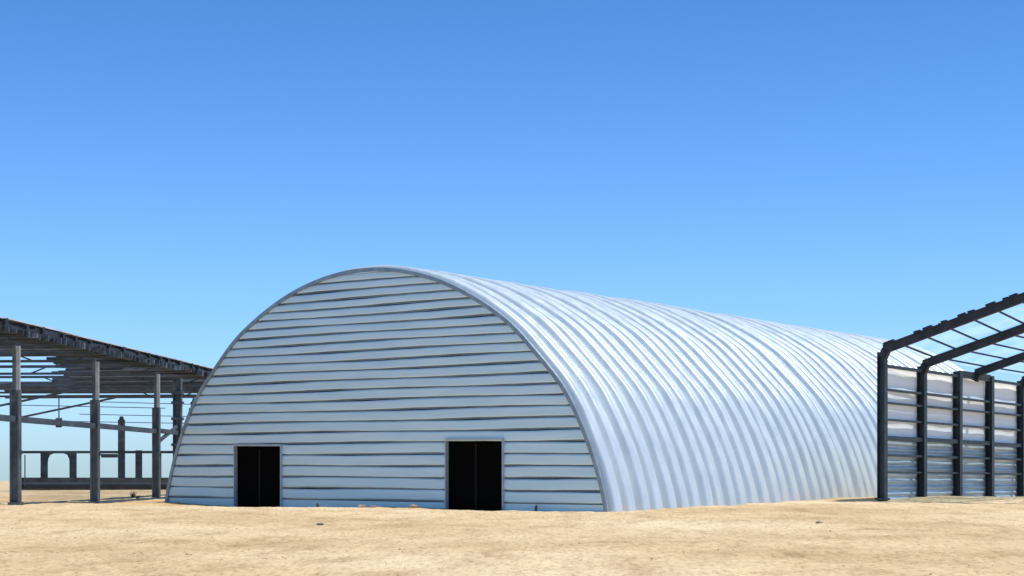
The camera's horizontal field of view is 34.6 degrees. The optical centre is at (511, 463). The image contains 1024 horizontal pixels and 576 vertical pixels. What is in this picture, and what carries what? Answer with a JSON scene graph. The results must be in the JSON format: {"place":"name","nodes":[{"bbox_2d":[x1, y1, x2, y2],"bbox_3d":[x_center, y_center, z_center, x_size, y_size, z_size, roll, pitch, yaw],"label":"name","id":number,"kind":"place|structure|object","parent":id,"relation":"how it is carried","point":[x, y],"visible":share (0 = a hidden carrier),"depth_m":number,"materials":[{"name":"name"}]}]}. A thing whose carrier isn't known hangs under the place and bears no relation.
{"place":"outdoors","nodes":[
{"label":"outdoors","id":0,"kind":"place"},
{"bbox_2d":[0,481,1023,575],"bbox_3d":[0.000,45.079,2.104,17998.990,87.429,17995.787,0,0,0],"label":"ground","id":1,"kind":"structure","parent":0,"point":[987,540],"depth_m":36.93,"materials":[{"name":"beige sand"}]},
{"bbox_2d":[0,316,212,504],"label":"open shed","id":2,"kind":"structure","parent":1,"relation":"on","point":[95,368],"depth_m":78.64,"materials":[{"name":"metal"}]},
{"bbox_2d":[165,265,965,511],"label":"arched hut","id":3,"kind":"object","parent":1,"relation":"on","point":[379,385],"visible":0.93,"depth_m":67.22,"materials":[{"name":"metal"}]},
{"bbox_2d":[233,444,283,506],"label":"door","id":4,"kind":"structure","parent":3,"relation":"in","point":[257,468],"depth_m":70.24,"materials":[{"name":"paint"}]},
{"bbox_2d":[445,438,505,510],"bbox_3d":[-1.415,0.650,63.322,2.801,3.300,0.257,0,0,36],"label":"door","id":5,"kind":"structure","parent":3,"relation":"in","point":[474,470],"depth_m":63.36,"materials":[{"name":"paint"}]},
{"bbox_2d":[874,292,1023,500],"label":"steel frame shed","id":6,"kind":"structure","parent":1,"relation":"on","point":[956,433],"depth_m":75.66,"materials":[{"name":"corrugated galvanised steel sheet"},{"name":"rust dark steel"}]},
{"bbox_2d":[0,0,1023,480],"label":"sky","id":7,"kind":"structure","parent":0,"point":[172,171],"materials":[{"name":"blue"}]},
{"bbox_2d":[5,505,1022,575],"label":"pebbles","id":8,"kind":"object","parent":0,"point":[434,544],"visible":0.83,"depth_m":35.04,"materials":[{"name":"brown stone"}]}
]}

